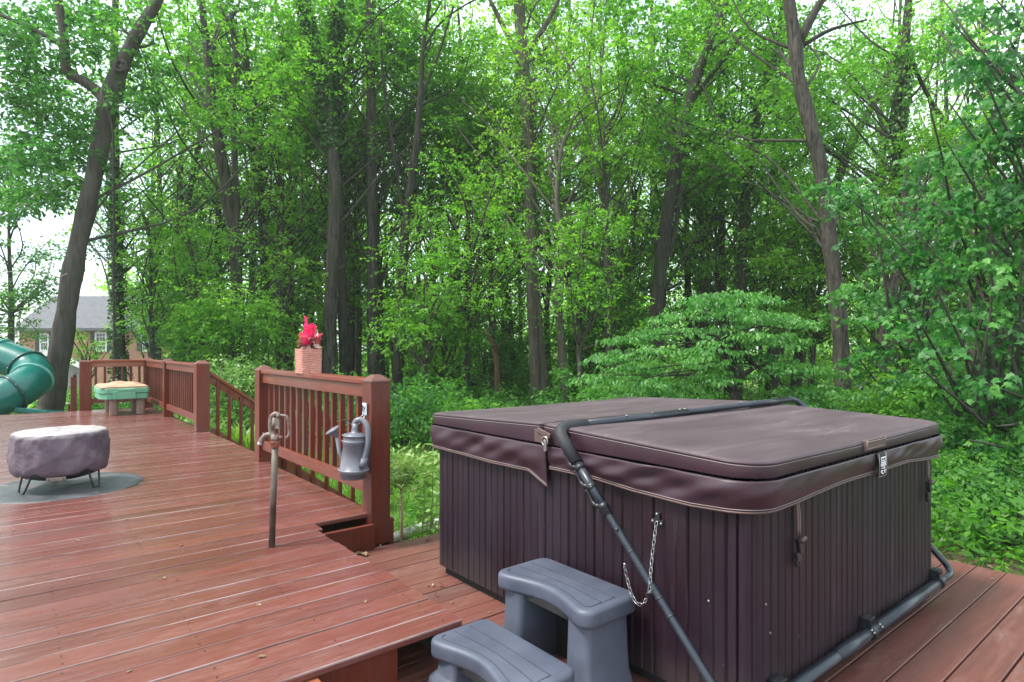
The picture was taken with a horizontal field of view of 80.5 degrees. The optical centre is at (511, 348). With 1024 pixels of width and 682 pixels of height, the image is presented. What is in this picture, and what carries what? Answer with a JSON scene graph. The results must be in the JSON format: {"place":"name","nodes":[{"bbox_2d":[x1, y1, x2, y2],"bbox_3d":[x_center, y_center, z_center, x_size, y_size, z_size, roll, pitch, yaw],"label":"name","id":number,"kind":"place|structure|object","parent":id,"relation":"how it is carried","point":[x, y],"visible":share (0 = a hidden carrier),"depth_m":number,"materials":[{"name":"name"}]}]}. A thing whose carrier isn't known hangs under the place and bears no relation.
{"place":"outdoors","nodes":[
{"label":"outdoors","id":0,"kind":"place"},
{"bbox_2d":[0,0,1023,353],"label":"sky","id":1,"kind":"structure","parent":0,"point":[47,228],"materials":[{"name":"white"}]},
{"bbox_2d":[18,353,1023,575],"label":"ground","id":2,"kind":"structure","parent":0,"point":[1014,569],"depth_m":6.18,"materials":[{"name":"green plant"}]},
{"bbox_2d":[0,338,65,414],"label":"tube slide","id":3,"kind":"object","parent":2,"relation":"on","point":[26,377],"visible":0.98,"depth_m":12.43,"materials":[{"name":"teal plastic"}]},
{"bbox_2d":[0,132,90,347],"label":"understory tree","id":4,"kind":"object","parent":2,"relation":"on","point":[10,294],"visible":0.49,"depth_m":25.99,"materials":[{"name":"green plant"}]},
{"bbox_2d":[15,295,187,388],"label":"brick house","id":5,"kind":"structure","parent":2,"relation":"on","point":[91,315],"depth_m":42.00,"materials":[{"name":"grey"}]},
{"bbox_2d":[30,33,254,359],"bbox_3d":[-14.114,-5.511,25.306,6.603,15.576,7.942,0,0,10],"label":"background tree","id":6,"kind":"object","parent":2,"relation":"on","point":[158,187],"visible":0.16,"depth_m":24.55,"materials":[{"name":"green plant"}]},
{"bbox_2d":[15,0,275,382],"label":"ivy tree","id":7,"kind":"object","parent":2,"relation":"on","point":[122,352],"visible":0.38,"depth_m":21.11,"materials":[{"name":"green plant"}]},
{"bbox_2d":[99,176,197,359],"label":"understory tree","id":8,"kind":"object","parent":2,"relation":"on","point":[151,253],"visible":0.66,"depth_m":17.87,"materials":[{"name":"green plant"}]},
{"bbox_2d":[97,248,216,358],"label":"understory tree","id":9,"kind":"object","parent":2,"relation":"on","point":[164,307],"visible":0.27,"depth_m":19.49,"materials":[{"name":"green plant"}]},
{"bbox_2d":[0,0,372,410],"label":"leaning tree","id":10,"kind":"object","parent":2,"relation":"on","point":[32,36],"visible":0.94,"depth_m":14.21,"materials":[{"name":"green plant"}]},
{"bbox_2d":[101,86,119,372],"bbox_3d":[-9.035,-2.670,13.655,0.382,6.444,0.385,0,0,-39],"label":"rope","id":11,"kind":"object","parent":10,"relation":"hanging from","point":[104,93],"visible":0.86,"depth_m":13.54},
{"bbox_2d":[119,210,260,359],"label":"understory tree","id":12,"kind":"object","parent":2,"relation":"on","point":[195,271],"visible":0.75,"depth_m":15.85,"materials":[{"name":"green plant"}]},
{"bbox_2d":[121,281,270,373],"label":"understory tree","id":13,"kind":"object","parent":2,"relation":"on","point":[186,341],"visible":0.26,"depth_m":18.39,"materials":[{"name":"green plant"}]},
{"bbox_2d":[123,60,280,360],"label":"slender tree","id":14,"kind":"object","parent":2,"relation":"on","point":[181,199],"visible":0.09,"depth_m":24.40,"materials":[{"name":"green plant"}]},
{"bbox_2d":[133,1,280,397],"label":"background tree","id":15,"kind":"object","parent":2,"relation":"on","point":[216,221],"visible":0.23,"depth_m":22.83,"materials":[{"name":"green plant"}]},
{"bbox_2d":[104,40,314,355],"bbox_3d":[-11.562,-4.889,24.789,7.957,15.014,8.113,0,0,18],"label":"slender tree","id":16,"kind":"object","parent":2,"relation":"on","point":[196,152],"visible":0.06,"depth_m":23.46,"materials":[{"name":"green plant"}]},
{"bbox_2d":[157,351,286,430],"bbox_3d":[-6.031,1.081,13.088,2.582,2.066,2.807,0,0,-39],"label":"shrub","id":17,"kind":"object","parent":2,"relation":"on","point":[248,369],"visible":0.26,"depth_m":13.07,"materials":[{"name":"green plant"}]},
{"bbox_2d":[143,271,305,385],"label":"understory tree","id":18,"kind":"object","parent":2,"relation":"on","point":[234,332],"visible":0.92,"depth_m":14.68,"materials":[{"name":"green plant"}]},
{"bbox_2d":[0,407,461,681],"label":"deck","id":19,"kind":"structure","parent":2,"relation":"on","point":[115,606],"depth_m":2.91,"materials":[{"name":"red wood"}]},
{"bbox_2d":[0,472,142,503],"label":"fire mat","id":20,"kind":"object","parent":19,"relation":"on","point":[45,491],"visible":0.88,"depth_m":4.77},
{"bbox_2d":[6,425,109,494],"bbox_3d":[-3.579,0.871,4.796,0.658,0.465,0.657,0,0,-39],"label":"fire pit","id":21,"kind":"object","parent":20,"relation":"on","point":[50,454],"visible":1,"depth_m":4.57,"materials":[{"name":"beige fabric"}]},
{"bbox_2d":[94,381,148,415],"bbox_3d":[-6.679,0.836,10.346,0.715,0.543,0.958,0,0,-39],"label":"sand table","id":22,"kind":"object","parent":19,"relation":"on","point":[112,393],"visible":1,"depth_m":10.05,"materials":[{"name":"green plastic"}]},
{"bbox_2d":[79,357,209,431],"bbox_3d":[-5.889,0.635,9.456,1.156,0.944,4.493,0,0,-39],"label":"deck railing","id":23,"kind":"object","parent":19,"relation":"on","point":[180,388],"visible":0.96,"depth_m":9.77,"materials":[{"name":"wood"}]},
{"bbox_2d":[257,412,289,547],"bbox_3d":[-1.334,0.741,3.389,0.185,0.774,0.055,0,0,-7],"label":"water hydrant","id":24,"kind":"object","parent":19,"relation":"on","point":[274,424],"visible":0.98,"depth_m":3.38,"materials":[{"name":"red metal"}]},
{"bbox_2d":[254,366,393,545],"bbox_3d":[-1.675,0.991,5.051,0.174,1.638,2.572,0,0,-39],"label":"deck railing","id":25,"kind":"object","parent":19,"relation":"on","point":[285,392],"visible":0.88,"depth_m":4.69,"materials":[{"name":"wood"}]},
{"bbox_2d":[295,315,322,373],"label":"potted plant","id":26,"kind":"object","parent":25,"relation":"on","point":[308,359],"visible":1,"depth_m":5.06,"materials":[{"name":"pink plant"}]},
{"bbox_2d":[326,417,370,480],"bbox_3d":[-1.072,0.651,3.960,0.274,0.403,0.208,0,0,-24],"label":"watering can","id":27,"kind":"object","parent":25,"relation":"hanging from","point":[353,454],"visible":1,"depth_m":3.92,"materials":[{"name":"grey metal"}]},
{"bbox_2d":[141,0,393,365],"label":"dark ivy tree","id":28,"kind":"object","parent":2,"relation":"on","point":[261,213],"visible":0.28,"depth_m":19.36,"materials":[{"name":"green plant"}]},
{"bbox_2d":[209,211,326,354],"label":"understory tree","id":29,"kind":"object","parent":2,"relation":"on","point":[297,252],"visible":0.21,"depth_m":25.60,"materials":[{"name":"green plant"}]},
{"bbox_2d":[215,122,328,369],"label":"understory tree","id":30,"kind":"object","parent":2,"relation":"on","point":[284,208],"visible":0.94,"depth_m":17.95,"materials":[{"name":"green plant"}]},
{"bbox_2d":[219,246,330,370],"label":"understory tree","id":31,"kind":"object","parent":2,"relation":"on","point":[287,360],"visible":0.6,"depth_m":16.87,"materials":[{"name":"green plant"}]},
{"bbox_2d":[210,428,360,505],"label":"deck stairs","id":32,"kind":"structure","parent":2,"relation":"on","point":[291,468],"depth_m":6.30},
{"bbox_2d":[210,372,295,464],"bbox_3d":[-3.621,1.086,8.507,1.217,1.548,0.148,0,0,-39],"label":"stair railing","id":33,"kind":"object","parent":32,"relation":"attached to","point":[228,389],"visible":0.3,"depth_m":8.31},
{"bbox_2d":[240,176,363,348],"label":"understory tree","id":34,"kind":"object","parent":2,"relation":"on","point":[302,297],"visible":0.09,"depth_m":26.20,"materials":[{"name":"green plant"}]},
{"bbox_2d":[146,0,479,408],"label":"ivy tree","id":35,"kind":"object","parent":2,"relation":"on","point":[331,135],"visible":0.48,"depth_m":17.51,"materials":[{"name":"green plant"}]},
{"bbox_2d":[294,232,379,375],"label":"understory tree","id":36,"kind":"object","parent":2,"relation":"on","point":[352,301],"visible":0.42,"depth_m":19.89,"materials":[{"name":"green plant"}]},
{"bbox_2d":[227,0,462,375],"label":"background tree","id":37,"kind":"object","parent":2,"relation":"on","point":[353,340],"visible":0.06,"depth_m":22.15,"materials":[{"name":"green plant"}]},
{"bbox_2d":[295,119,397,398],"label":"understory tree","id":38,"kind":"object","parent":2,"relation":"on","point":[358,349],"visible":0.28,"depth_m":20.90,"materials":[{"name":"green plant"}]},
{"bbox_2d":[238,0,487,405],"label":"ivy tree","id":39,"kind":"object","parent":2,"relation":"on","point":[337,31],"visible":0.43,"depth_m":18.11,"materials":[{"name":"green plant"}]},
{"bbox_2d":[297,61,441,376],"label":"background tree","id":40,"kind":"object","parent":2,"relation":"on","point":[381,345],"visible":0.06,"depth_m":25.03,"materials":[{"name":"green plant"}]},
{"bbox_2d":[301,440,439,540],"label":"grass","id":41,"kind":"structure","parent":2,"relation":"on","point":[348,494],"depth_m":7.54,"materials":[{"name":"plant"}]},
{"bbox_2d":[54,0,690,412],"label":"twin tree","id":42,"kind":"object","parent":2,"relation":"on","point":[517,44],"depth_m":18.27,"materials":[{"name":"plant"}]},
{"bbox_2d":[235,0,515,374],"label":"straight tree","id":43,"kind":"object","parent":2,"relation":"on","point":[372,214],"visible":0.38,"depth_m":18.49,"materials":[{"name":"green plant"}]},
{"bbox_2d":[323,233,447,371],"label":"understory tree","id":44,"kind":"object","parent":2,"relation":"on","point":[388,281],"visible":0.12,"depth_m":26.66,"materials":[{"name":"green plant"}]},
{"bbox_2d":[329,367,471,447],"bbox_3d":[-2.039,1.230,11.411,2.923,1.748,2.492,0,0,6],"label":"shrub","id":45,"kind":"object","parent":2,"relation":"on","point":[428,399],"visible":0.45,"depth_m":10.94,"materials":[{"name":"green plant"}]},
{"bbox_2d":[264,0,540,392],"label":"dark tree","id":46,"kind":"object","parent":2,"relation":"on","point":[409,191],"visible":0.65,"depth_m":18.57,"materials":[{"name":"green plant"}]},
{"bbox_2d":[359,240,481,406],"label":"understory tree","id":47,"kind":"object","parent":2,"relation":"on","point":[424,328],"visible":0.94,"depth_m":14.84,"materials":[{"name":"green plant"}]},
{"bbox_2d":[355,274,495,377],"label":"understory tree","id":48,"kind":"object","parent":2,"relation":"on","point":[407,350],"visible":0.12,"depth_m":25.95,"materials":[{"name":"green plant"}]},
{"bbox_2d":[390,367,482,439],"bbox_3d":[-1.511,1.244,12.343,2.842,1.720,2.620,0,0,-39],"label":"shrub","id":49,"kind":"object","parent":2,"relation":"on","point":[465,407],"visible":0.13,"depth_m":12.65,"materials":[{"name":"green plant"}]},
{"bbox_2d":[394,287,494,404],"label":"understory tree","id":50,"kind":"object","parent":2,"relation":"on","point":[442,369],"visible":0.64,"depth_m":15.73,"materials":[{"name":"green plant"}]},
{"bbox_2d":[378,0,517,392],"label":"background tree","id":51,"kind":"object","parent":2,"relation":"on","point":[433,266],"visible":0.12,"depth_m":23.74,"materials":[{"name":"green plant"}]},
{"bbox_2d":[377,147,549,404],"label":"understory tree","id":52,"kind":"object","parent":2,"relation":"on","point":[478,227],"visible":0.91,"depth_m":15.77,"materials":[{"name":"green plant"}]},
{"bbox_2d":[382,0,551,390],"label":"background tree","id":53,"kind":"object","parent":2,"relation":"on","point":[458,27],"visible":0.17,"depth_m":22.84,"materials":[{"name":"green plant"}]},
{"bbox_2d":[379,6,561,389],"bbox_3d":[-1.519,-4.898,23.307,8.651,14.742,6.555,0,0,-39],"label":"slender tree","id":54,"kind":"object","parent":2,"relation":"on","point":[453,227],"visible":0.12,"depth_m":22.05,"materials":[{"name":"green plant"}]},
{"bbox_2d":[416,379,537,426],"bbox_3d":[-0.966,1.490,14.540,3.043,1.419,2.994,0,0,-39],"label":"shrub","id":55,"kind":"object","parent":2,"relation":"on","point":[494,397],"visible":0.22,"depth_m":14.95,"materials":[{"name":"green plant"}]},
{"bbox_2d":[406,317,558,404],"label":"understory tree","id":56,"kind":"object","parent":2,"relation":"on","point":[511,375],"visible":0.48,"depth_m":20.72,"materials":[{"name":"green plant"}]},
{"bbox_2d":[425,227,563,389],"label":"understory tree","id":57,"kind":"object","parent":2,"relation":"on","point":[520,315],"visible":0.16,"depth_m":26.58,"materials":[{"name":"green plant"}]},
{"bbox_2d":[418,83,577,402],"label":"understory tree","id":58,"kind":"object","parent":2,"relation":"on","point":[488,149],"visible":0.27,"depth_m":21.30,"materials":[{"name":"green plant"}]},
{"bbox_2d":[421,0,586,394],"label":"background tree","id":59,"kind":"object","parent":2,"relation":"on","point":[510,323],"visible":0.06,"depth_m":22.94,"materials":[{"name":"green plant"}]},
{"bbox_2d":[0,175,1022,385],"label":"distant wood","id":60,"kind":"object","parent":2,"relation":"on","point":[104,287],"visible":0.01,"depth_m":46.44,"materials":[{"name":"plant"}]},
{"bbox_2d":[11,376,1023,572],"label":"undergrowth","id":61,"kind":"object","parent":2,"relation":"on","point":[1010,528],"visible":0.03,"depth_m":5.25,"materials":[{"name":"green plant"}]},
{"bbox_2d":[473,54,645,389],"bbox_3d":[1.355,-5.103,25.624,6.216,15.603,8.622,0,0,-15],"label":"slender tree","id":62,"kind":"object","parent":2,"relation":"on","point":[549,283],"visible":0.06,"depth_m":23.94,"materials":[{"name":"green plant"}]},
{"bbox_2d":[421,0,700,402],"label":"crooked tree","id":63,"kind":"object","parent":2,"relation":"on","point":[557,213],"visible":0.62,"depth_m":17.39,"materials":[{"name":"green plant"}]},
{"bbox_2d":[503,363,618,406],"bbox_3d":[1.359,1.295,15.037,3.240,1.870,3.156,0,0,-14],"label":"shrub","id":64,"kind":"object","parent":2,"relation":"on","point":[552,400],"visible":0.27,"depth_m":14.84,"materials":[{"name":"green plant"}]},
{"bbox_2d":[510,0,635,400],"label":"background tree","id":65,"kind":"object","parent":2,"relation":"on","point":[567,263],"visible":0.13,"depth_m":23.91,"materials":[{"name":"green plant"}]},
{"bbox_2d":[515,197,659,392],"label":"understory tree","id":66,"kind":"object","parent":2,"relation":"on","point":[580,295],"visible":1,"depth_m":14.85,"materials":[{"name":"green plant"}]},
{"bbox_2d":[522,275,672,401],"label":"understory tree","id":67,"kind":"object","parent":2,"relation":"on","point":[617,308],"visible":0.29,"depth_m":18.58,"materials":[{"name":"green plant"}]},
{"bbox_2d":[537,35,678,396],"bbox_3d":[2.459,-2.887,15.958,3.514,9.959,3.634,0,0,-39],"label":"understory tree","id":68,"kind":"object","parent":2,"relation":"on","point":[606,176],"visible":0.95,"depth_m":15.96,"materials":[{"name":"green plant"}]},
{"bbox_2d":[585,152,661,363],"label":"understory tree","id":69,"kind":"object","parent":2,"relation":"on","point":[634,195],"visible":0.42,"depth_m":20.84,"materials":[{"name":"green plant"}]},
{"bbox_2d":[546,197,714,346],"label":"understory tree","id":70,"kind":"object","parent":2,"relation":"on","point":[673,253],"visible":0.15,"depth_m":23.00,"materials":[{"name":"green plant"}]},
{"bbox_2d":[587,245,678,361],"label":"understory tree","id":71,"kind":"object","parent":2,"relation":"on","point":[637,267],"visible":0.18,"depth_m":19.94,"materials":[{"name":"green plant"}]},
{"bbox_2d":[583,322,727,399],"bbox_3d":[3.184,0.773,13.930,3.533,2.796,3.382,0,0,-9],"label":"shrub","id":72,"kind":"object","parent":2,"relation":"on","point":[668,361],"visible":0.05,"depth_m":13.55,"materials":[{"name":"green plant"}]},
{"bbox_2d":[593,0,736,395],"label":"background tree","id":73,"kind":"object","parent":2,"relation":"on","point":[687,281],"visible":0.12,"depth_m":24.20,"materials":[{"name":"green plant"}]},
{"bbox_2d":[531,0,825,397],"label":"dark tree","id":74,"kind":"object","parent":2,"relation":"on","point":[667,232],"visible":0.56,"depth_m":17.65,"materials":[{"name":"green plant"}]},
{"bbox_2d":[357,533,1023,681],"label":"deck","id":75,"kind":"structure","parent":2,"relation":"on","point":[967,625],"depth_m":2.85,"materials":[{"name":"wood"}]},
{"bbox_2d":[427,558,634,681],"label":"spa steps","id":76,"kind":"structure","parent":75,"relation":"on","point":[576,619],"depth_m":2.28,"materials":[{"name":"grey plastic"}]},
{"bbox_2d":[430,397,942,681],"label":"hot tub","id":77,"kind":"object","parent":75,"relation":"on","point":[790,542],"visible":0.93,"depth_m":2.48,"materials":[{"name":"plastic"}]},
{"bbox_2d":[555,397,953,681],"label":"cover lifter","id":78,"kind":"object","parent":77,"relation":"on","point":[871,627],"visible":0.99,"depth_m":2.54,"materials":[{"name":"black metal"}]},
{"bbox_2d":[634,207,768,388],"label":"understory tree","id":79,"kind":"object","parent":2,"relation":"on","point":[678,288],"visible":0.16,"depth_m":24.49,"materials":[{"name":"green plant"}]},
{"bbox_2d":[626,83,778,396],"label":"understory tree","id":80,"kind":"object","parent":2,"relation":"on","point":[699,219],"visible":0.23,"depth_m":21.43,"materials":[{"name":"green plant"}]},
{"bbox_2d":[565,288,869,411],"bbox_3d":[3.483,0.442,9.932,5.490,3.041,3.354,0,0,-3],"label":"dogwood","id":81,"kind":"object","parent":2,"relation":"on","point":[715,354],"visible":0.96,"depth_m":9.50,"materials":[{"name":"green plant"}]},
{"bbox_2d":[610,0,832,399],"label":"background tree","id":82,"kind":"object","parent":2,"relation":"on","point":[721,278],"visible":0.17,"depth_m":21.95,"materials":[{"name":"green plant"}]},
{"bbox_2d":[670,171,774,399],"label":"understory tree","id":83,"kind":"object","parent":2,"relation":"on","point":[715,267],"visible":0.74,"depth_m":19.82,"materials":[{"name":"green plant"}]},
{"bbox_2d":[606,0,897,399],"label":"ivy tree","id":84,"kind":"object","parent":2,"relation":"on","point":[753,125],"visible":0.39,"depth_m":18.62,"materials":[{"name":"green plant"}]},
{"bbox_2d":[708,173,824,397],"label":"understory tree","id":85,"kind":"object","parent":2,"relation":"on","point":[774,381],"visible":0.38,"depth_m":18.87,"materials":[{"name":"green plant"}]},
{"bbox_2d":[615,0,926,408],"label":"tall tree","id":86,"kind":"object","parent":2,"relation":"on","point":[796,31],"visible":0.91,"depth_m":15.36,"materials":[{"name":"green plant"}]},
{"bbox_2d":[709,145,848,397],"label":"understory tree","id":87,"kind":"object","parent":2,"relation":"on","point":[797,285],"visible":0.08,"depth_m":23.51,"materials":[{"name":"green plant"}]},
{"bbox_2d":[748,324,872,398],"bbox_3d":[12.322,0.607,24.898,5.755,3.937,4.857,0,0,-39],"label":"shrub","id":88,"kind":"object","parent":2,"relation":"on","point":[819,361],"visible":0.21,"depth_m":24.52,"materials":[{"name":"green plant"}]},
{"bbox_2d":[717,178,932,406],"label":"understory tree","id":89,"kind":"object","parent":2,"relation":"on","point":[813,308],"visible":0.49,"depth_m":17.52,"materials":[{"name":"green plant"}]},
{"bbox_2d":[716,4,992,397],"bbox_3d":[12.475,-5.238,23.784,9.341,15.547,9.686,0,0,-3],"label":"leaning dark tree","id":90,"kind":"object","parent":2,"relation":"on","point":[802,358],"visible":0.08,"depth_m":21.94,"materials":[{"name":"green plant"}]},
{"bbox_2d":[727,0,1015,370],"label":"ivy tree","id":91,"kind":"object","parent":2,"relation":"on","point":[906,56],"visible":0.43,"depth_m":17.76,"materials":[{"name":"green plant"}]},
{"bbox_2d":[767,90,1009,393],"bbox_3d":[9.751,-2.171,16.334,5.651,9.058,5.587,0,0,-39],"label":"short visible tree","id":92,"kind":"object","parent":2,"relation":"on","point":[904,194],"visible":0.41,"depth_m":16.29,"materials":[{"name":"green plant"}]},
{"bbox_2d":[800,0,995,357],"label":"background tree","id":93,"kind":"object","parent":2,"relation":"on","point":[900,11],"visible":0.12,"depth_m":23.10,"materials":[{"name":"green plant"}]},
{"bbox_2d":[798,145,1007,412],"bbox_3d":[7.102,-0.765,11.058,4.109,6.108,3.359,0,0,-39],"label":"maple tree","id":94,"kind":"object","parent":2,"relation":"on","point":[891,307],"visible":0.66,"depth_m":10.47,"materials":[{"name":"green plant"}]},
{"bbox_2d":[845,332,1023,420],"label":"shrub","id":95,"kind":"object","parent":2,"relation":"on","point":[891,400],"visible":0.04,"depth_m":9.40,"materials":[{"name":"green plant"}]},
{"bbox_2d":[856,186,1023,536],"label":"maple tree","id":96,"kind":"object","parent":2,"relation":"on","point":[993,317],"visible":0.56,"depth_m":7.21,"materials":[{"name":"green plant"}]},
{"bbox_2d":[869,96,1023,366],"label":"understory tree","id":97,"kind":"object","parent":2,"relation":"on","point":[943,143],"visible":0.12,"depth_m":15.47,"materials":[{"name":"green plant"}]},
{"bbox_2d":[880,0,1023,503],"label":"maple tree","id":98,"kind":"object","parent":2,"relation":"on","point":[993,66],"visible":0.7,"depth_m":7.66,"materials":[{"name":"green plant"}]},
{"bbox_2d":[885,0,1021,316],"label":"background tree","id":99,"kind":"object","parent":2,"relation":"on","point":[946,106],"visible":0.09,"depth_m":21.32,"materials":[{"name":"green plant"}]},
{"bbox_2d":[892,394,1023,500],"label":"shrub","id":100,"kind":"object","parent":2,"relation":"on","point":[943,424],"visible":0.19,"depth_m":7.19,"materials":[{"name":"green plant"}]},
{"bbox_2d":[900,368,1018,471],"bbox_3d":[5.910,1.168,8.131,2.108,1.958,2.665,0,0,27],"label":"shrub","id":101,"kind":"object","parent":2,"relation":"on","point":[908,403],"visible":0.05,"depth_m":8.11,"materials":[{"name":"green plant"}]},
{"bbox_2d":[931,450,1023,521],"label":"shrub","id":102,"kind":"object","parent":2,"relation":"on","point":[938,478],"visible":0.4,"depth_m":6.02,"materials":[{"name":"green plant"}]},
{"bbox_2d":[931,457,1023,556],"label":"shrub","id":103,"kind":"object","parent":2,"relation":"on","point":[952,494],"visible":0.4,"depth_m":5.74,"materials":[{"name":"green plant"}]},
{"bbox_2d":[931,487,1023,572],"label":"shrub","id":104,"kind":"object","parent":2,"relation":"on","point":[1008,555],"visible":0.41,"depth_m":5.28,"materials":[{"name":"green plant"}]},
{"bbox_2d":[931,424,1023,517],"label":"shrub","id":105,"kind":"object","parent":2,"relation":"on","point":[960,457],"visible":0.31,"depth_m":6.35,"materials":[{"name":"green plant"}]},
{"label":"mulch bed","id":106,"kind":"structure","parent":0,"visible":0},
{"bbox_2d":[390,441,439,541],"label":"standard bush","id":107,"kind":"object","parent":106,"relation":"on","point":[403,478],"visible":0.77,"depth_m":4.97,"materials":[{"name":"pale green leaves"},{"name":"tan bark"}]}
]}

